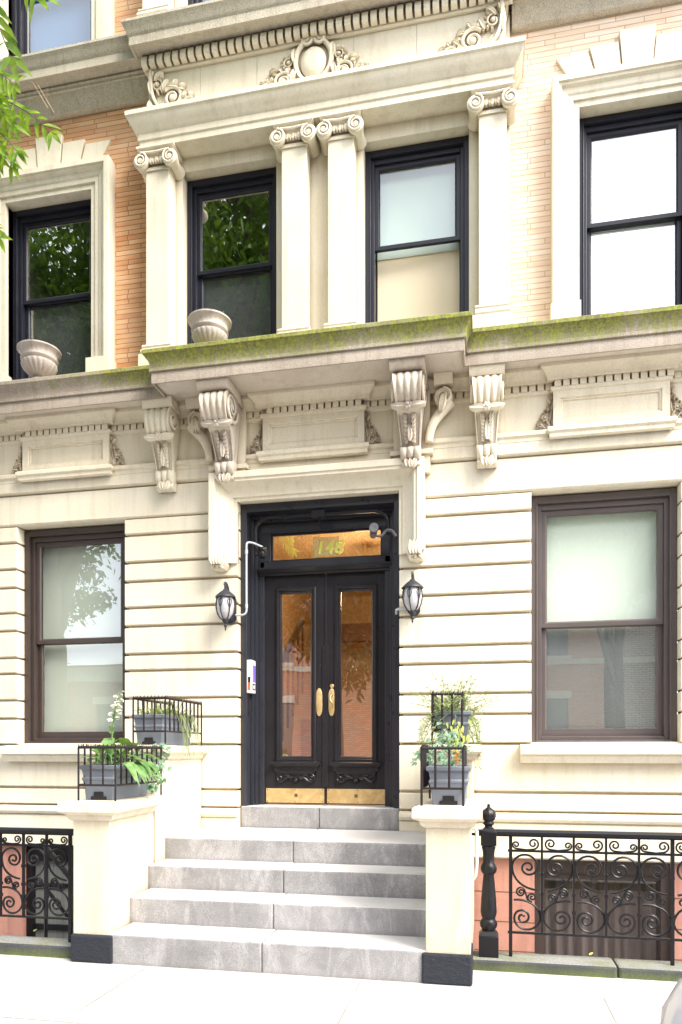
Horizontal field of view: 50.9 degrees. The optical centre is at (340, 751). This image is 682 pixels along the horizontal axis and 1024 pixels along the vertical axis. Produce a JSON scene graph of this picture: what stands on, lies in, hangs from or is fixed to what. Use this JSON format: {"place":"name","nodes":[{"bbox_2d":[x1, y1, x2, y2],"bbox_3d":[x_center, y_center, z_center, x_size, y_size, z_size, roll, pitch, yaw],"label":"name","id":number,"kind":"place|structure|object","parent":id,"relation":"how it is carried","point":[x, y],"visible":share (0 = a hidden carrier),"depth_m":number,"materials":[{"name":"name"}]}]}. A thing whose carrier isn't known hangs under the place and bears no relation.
{"place":"outdoors","nodes":[
{"label":"outdoors","id":0,"kind":"place"},
{"bbox_2d":[0,954,676,1023],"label":"sidewalk","id":1,"kind":"structure","parent":0,"point":[48,988],"depth_m":4.50,"materials":[{"name":"concrete"}]},
{"bbox_2d":[0,0,62,253],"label":"street tree","id":2,"kind":"object","parent":1,"relation":"on","point":[7,33],"visible":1,"depth_m":4.19,"materials":[{"name":"green plant"}]},
{"bbox_2d":[0,935,70,958],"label":"area kerb","id":3,"kind":"structure","parent":1,"relation":"on","point":[37,946],"depth_m":5.42,"materials":[{"name":"grey stone"}]},
{"bbox_2d":[0,827,73,941],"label":"iron railing","id":4,"kind":"object","parent":3,"relation":"on","point":[46,832],"visible":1,"depth_m":5.49,"materials":[{"name":"black metal"}]},
{"bbox_2d":[57,744,482,985],"bbox_3d":[-0.370,0.744,5.955,3.036,1.612,2.106,0,0,11],"label":"stone stoop","id":5,"kind":"object","parent":1,"relation":"on","point":[165,879],"visible":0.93,"depth_m":5.33,"materials":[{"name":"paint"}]},
{"bbox_2d":[80,764,150,799],"bbox_3d":[-1.748,0.227,5.614,0.300,0.262,0.615,0,0,11],"label":"planter box","id":6,"kind":"object","parent":5,"relation":"on","point":[106,792],"visible":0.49,"depth_m":5.34,"materials":[{"name":"grey stone"}]},
{"bbox_2d":[80,690,163,785],"bbox_3d":[-1.679,-0.107,5.516,0.590,0.720,0.615,0,0,11],"label":"hosta plant","id":7,"kind":"object","parent":6,"relation":"in","point":[139,767],"visible":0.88,"depth_m":5.44,"materials":[{"name":"green plant"}]},
{"bbox_2d":[129,743,171,793],"bbox_3d":[-1.533,0.130,5.922,0.331,0.424,0.429,0,0,-43],"label":"ivy plant","id":8,"kind":"object","parent":6,"relation":"in","point":[151,786],"visible":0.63,"depth_m":5.91,"materials":[{"name":"green plant"}]},
{"bbox_2d":[77,744,161,800],"bbox_3d":[-1.715,0.149,5.615,0.320,0.418,0.775,0,0,11],"label":"planter guard","id":9,"kind":"object","parent":5,"relation":"on","point":[117,747],"visible":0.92,"depth_m":5.28,"materials":[{"name":"black metal"}]},
{"bbox_2d":[134,714,192,744],"bbox_3d":[-1.592,-0.193,6.478,0.300,0.262,0.680,0,0,11],"label":"planter box","id":10,"kind":"object","parent":5,"relation":"on","point":[150,738],"visible":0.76,"depth_m":6.17,"materials":[{"name":"grey plastic"}]},
{"bbox_2d":[135,697,203,758],"bbox_3d":[-1.530,-0.226,6.457,0.625,0.574,0.742,0,0,11],"label":"grass tuft","id":11,"kind":"object","parent":10,"relation":"in","point":[158,710],"visible":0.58,"depth_m":6.41,"materials":[{"name":"green plant"}]},
{"bbox_2d":[132,695,201,745],"bbox_3d":[-1.559,-0.273,6.502,0.320,0.423,0.815,0,0,11],"label":"planter guard","id":12,"kind":"object","parent":5,"relation":"on","point":[147,700],"visible":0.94,"depth_m":6.25,"materials":[{"name":"black metal"}]},
{"bbox_2d":[420,745,466,805],"bbox_3d":[0.745,0.154,5.128,0.299,0.408,0.775,0,0,11],"label":"planter guard","id":13,"kind":"object","parent":5,"relation":"on","point":[424,776],"visible":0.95,"depth_m":4.77,"materials":[{"name":"black metal"}]},
{"bbox_2d":[431,691,464,743],"bbox_3d":[0.909,-0.271,6.013,0.257,0.418,0.815,0,0,11],"label":"planter guard","id":14,"kind":"object","parent":5,"relation":"on","point":[433,706],"visible":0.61,"depth_m":5.63,"materials":[{"name":"black metal"}]},
{"bbox_2d":[426,765,471,804],"bbox_3d":[0.780,0.227,5.113,0.300,0.262,0.615,0,0,11],"label":"planter box","id":15,"kind":"object","parent":5,"relation":"on","point":[446,797],"visible":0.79,"depth_m":4.83,"materials":[{"name":"grey stone"}]},
{"bbox_2d":[411,722,473,765],"bbox_3d":[0.727,-0.042,5.163,0.446,0.367,0.615,0,0,11],"label":"ivy plant","id":16,"kind":"object","parent":15,"relation":"in","point":[440,754],"visible":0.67,"depth_m":5.25,"materials":[{"name":"green plant"}]},
{"bbox_2d":[452,749,459,765],"bbox_3d":[0.810,0.054,5.023,0.066,0.171,0.104,0,0,49],"label":"orange flower spike","id":17,"kind":"object","parent":15,"relation":"in","point":[455,757],"visible":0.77,"depth_m":5.02,"materials":[{"name":"orange plant"}]},
{"bbox_2d":[433,711,472,743],"bbox_3d":[0.944,-0.193,5.976,0.300,0.262,0.680,0,0,11],"label":"planter box","id":18,"kind":"object","parent":5,"relation":"on","point":[466,717],"visible":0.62,"depth_m":5.65,"materials":[{"name":"grey stone"}]},
{"bbox_2d":[408,672,500,769],"bbox_3d":[0.886,-0.252,5.745,0.780,0.781,0.707,0,0,-33],"label":"wispy shrub","id":19,"kind":"object","parent":18,"relation":"in","point":[456,705],"visible":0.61,"depth_m":5.73,"materials":[{"name":"green plant"}]},
{"bbox_2d":[444,720,470,748],"bbox_3d":[0.888,-0.124,5.495,0.218,0.250,0.122,0,0,11],"label":"yellow creeper","id":20,"kind":"object","parent":5,"relation":"hanging from","point":[461,730],"visible":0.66,"depth_m":5.51,"materials":[{"name":"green plant"}]},
{"bbox_2d":[471,827,482,881],"bbox_3d":[0.967,0.728,5.104,0.087,0.396,0.024,0,0,11],"label":"wall hook","id":21,"kind":"object","parent":5,"relation":"attached to","point":[476,854],"depth_m":5.10,"materials":[{"name":"white metal"}]},
{"bbox_2d":[0,968,617,1023],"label":"pavement joint","id":22,"kind":"object","parent":1,"relation":"on","point":[63,1021],"visible":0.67,"depth_m":4.21,"materials":[{"name":"grey concrete"}]},
{"bbox_2d":[473,950,681,981],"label":"area kerb","id":23,"kind":"structure","parent":1,"relation":"on","point":[588,966],"depth_m":4.96,"materials":[{"name":"grey stone"}]},
{"bbox_2d":[472,804,681,965],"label":"iron railing","id":24,"kind":"object","parent":23,"relation":"on","point":[488,932],"visible":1,"depth_m":5.03,"materials":[{"name":"black metal"}]},
{"bbox_2d":[659,978,681,1023],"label":"parked car","id":25,"kind":"object","parent":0,"point":[671,1011],"visible":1,"depth_m":2.01,"materials":[{"name":"grey paint"}]},
{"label":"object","id":26,"kind":"structure","parent":0,"visible":0},
{"bbox_2d":[42,847,73,937],"bbox_3d":[-2.519,1.826,6.763,0.669,1.927,0.052,0,0,11],"label":"area handrail","id":27,"kind":"object","parent":26,"relation":"on","point":[64,870],"visible":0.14,"depth_m":6.78,"materials":[{"name":"black metal"}]},
{"bbox_2d":[0,0,681,961],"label":"rowhouse","id":28,"kind":"structure","parent":26,"relation":"on","point":[424,256],"depth_m":6.79,"materials":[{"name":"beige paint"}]},
{"bbox_2d":[17,339,61,377],"bbox_3d":[-3.061,-3.903,7.273,0.421,0.337,0.421,0,0,11],"label":"garden urn","id":29,"kind":"object","parent":28,"relation":"on","point":[38,358],"visible":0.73,"depth_m":7.15,"materials":[{"name":"stone"}]},
{"bbox_2d":[33,83,53,111],"bbox_3d":[-3.037,-6.689,7.325,0.170,0.224,0.145,0,0,11],"label":"dry stalk","id":30,"kind":"object","parent":28,"relation":"attached to","point":[45,97],"visible":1,"depth_m":7.30,"materials":[{"name":"plant"}]},
{"bbox_2d":[26,846,73,938],"bbox_3d":[-2.804,1.877,7.615,1.120,1.825,0.120,0,0,11],"label":"basement door","id":31,"kind":"structure","parent":28,"relation":"in","point":[56,928],"depth_m":7.66,"materials":[{"name":"black paint"}]},
{"bbox_2d":[12,0,90,55],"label":"window","id":32,"kind":"structure","parent":28,"relation":"in","point":[70,23],"depth_m":7.78,"materials":[{"name":"glass"}]},
{"bbox_2d":[13,199,90,379],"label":"window","id":33,"kind":"structure","parent":28,"relation":"in","point":[52,244],"depth_m":7.77,"materials":[{"name":"black glass"}]},
{"bbox_2d":[25,525,128,742],"bbox_3d":[-2.771,-1.218,7.643,1.235,2.295,0.192,0,0,11],"label":"window","id":34,"kind":"structure","parent":28,"relation":"in","point":[75,582],"depth_m":7.71,"materials":[{"name":"glass"}]},
{"bbox_2d":[188,0,209,4],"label":"window","id":35,"kind":"structure","parent":28,"relation":"in","point":[190,2],"depth_m":7.34,"materials":[{"name":"paint"}]},
{"bbox_2d":[188,309,231,342],"bbox_3d":[-1.237,-3.895,6.754,0.407,0.325,0.407,0,0,11],"label":"garden urn","id":36,"kind":"object","parent":28,"relation":"on","point":[207,325],"visible":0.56,"depth_m":6.62,"materials":[{"name":"stone"}]},
{"bbox_2d":[215,582,235,630],"bbox_3d":[-1.113,-1.410,6.965,0.206,0.480,0.258,0,0,11],"label":"wall lantern","id":37,"kind":"object","parent":28,"relation":"attached to","point":[225,604],"depth_m":6.89,"materials":[{"name":"white glass"}]},
{"bbox_2d":[187,167,275,343],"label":"window","id":38,"kind":"structure","parent":28,"relation":"in","point":[231,219],"depth_m":7.34,"materials":[{"name":"black glass"}]},
{"bbox_2d":[235,541,262,615],"bbox_3d":[-0.886,-1.702,7.062,0.303,0.736,0.073,0,0,-15],"label":"electrical conduit","id":39,"kind":"object","parent":28,"relation":"attached to","point":[246,553],"visible":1,"depth_m":7.02,"materials":[{"name":"white metal"}]},
{"bbox_2d":[248,700,250,713],"bbox_3d":[-0.922,-0.450,7.212,0.021,0.136,0.032,0,0,11],"label":"doorbell pad","id":40,"kind":"object","parent":28,"relation":"attached to","point":[249,706],"visible":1,"depth_m":7.20,"materials":[{"name":"black plastic"}]},
{"bbox_2d":[247,660,255,693],"bbox_3d":[-0.901,-0.755,7.205,0.059,0.330,0.124,0,0,11],"label":"intercom","id":41,"kind":"object","parent":28,"relation":"attached to","point":[251,676],"visible":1,"depth_m":7.15,"materials":[{"name":"white plastic"}]},
{"bbox_2d":[265,574,325,803],"bbox_3d":[-0.483,-0.639,7.314,0.663,2.333,0.109,0,0,11],"label":"door","id":42,"kind":"structure","parent":28,"relation":"in","point":[294,604],"depth_m":7.33,"materials":[{"name":"black paint"}]},
{"bbox_2d":[254,509,389,558],"bbox_3d":[-0.201,-2.145,7.016,1.363,0.430,0.093,0,0,11],"label":"electrical conduit","id":43,"kind":"object","parent":28,"relation":"attached to","point":[316,514],"visible":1,"depth_m":7.03,"materials":[{"name":"black metal"}]},
{"bbox_2d":[322,571,384,804],"bbox_3d":[0.163,-0.639,7.186,0.713,2.333,0.109,0,0,11],"label":"door","id":44,"kind":"structure","parent":28,"relation":"in","point":[353,651],"depth_m":7.21,"materials":[{"name":"black paint"}]},
{"bbox_2d":[369,523,396,538],"bbox_3d":[0.400,-2.098,6.823,0.280,0.132,0.138,0,0,11],"label":"security camera","id":45,"kind":"object","parent":28,"relation":"attached to","point":[373,528],"visible":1,"depth_m":6.79,"materials":[{"name":"black plastic"}]},
{"bbox_2d":[395,608,405,614],"bbox_3d":[0.558,-1.333,6.763,0.161,0.050,0.074,0,0,44],"label":"electrical conduit","id":46,"kind":"object","parent":28,"relation":"attached to","point":[396,610],"visible":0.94,"depth_m":6.74,"materials":[{"name":"white metal"}]},
{"bbox_2d":[401,571,423,623],"bbox_3d":[0.662,-1.420,6.613,0.206,0.480,0.258,0,0,11],"label":"wall lantern","id":47,"kind":"object","parent":28,"relation":"attached to","point":[412,594],"depth_m":6.53,"materials":[{"name":"white glass"}]},
{"bbox_2d":[365,135,468,322],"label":"window","id":48,"kind":"structure","parent":28,"relation":"in","point":[417,195],"depth_m":6.98,"materials":[{"name":"glass"}]},
{"bbox_2d":[528,488,676,741],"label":"window","id":49,"kind":"structure","parent":28,"relation":"in","point":[603,613],"depth_m":6.66,"materials":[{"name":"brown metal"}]},
{"bbox_2d":[535,859,669,960],"bbox_3d":[2.390,1.710,6.624,1.185,1.460,0.234,0,0,11],"label":"basement window","id":50,"kind":"structure","parent":28,"relation":"in","point":[613,948],"depth_m":6.65,"materials":[{"name":"brown metal"}]},
{"bbox_2d":[579,102,681,315],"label":"window","id":51,"kind":"structure","parent":28,"relation":"in","point":[630,162],"depth_m":6.64,"materials":[{"name":"glass"}]}
]}

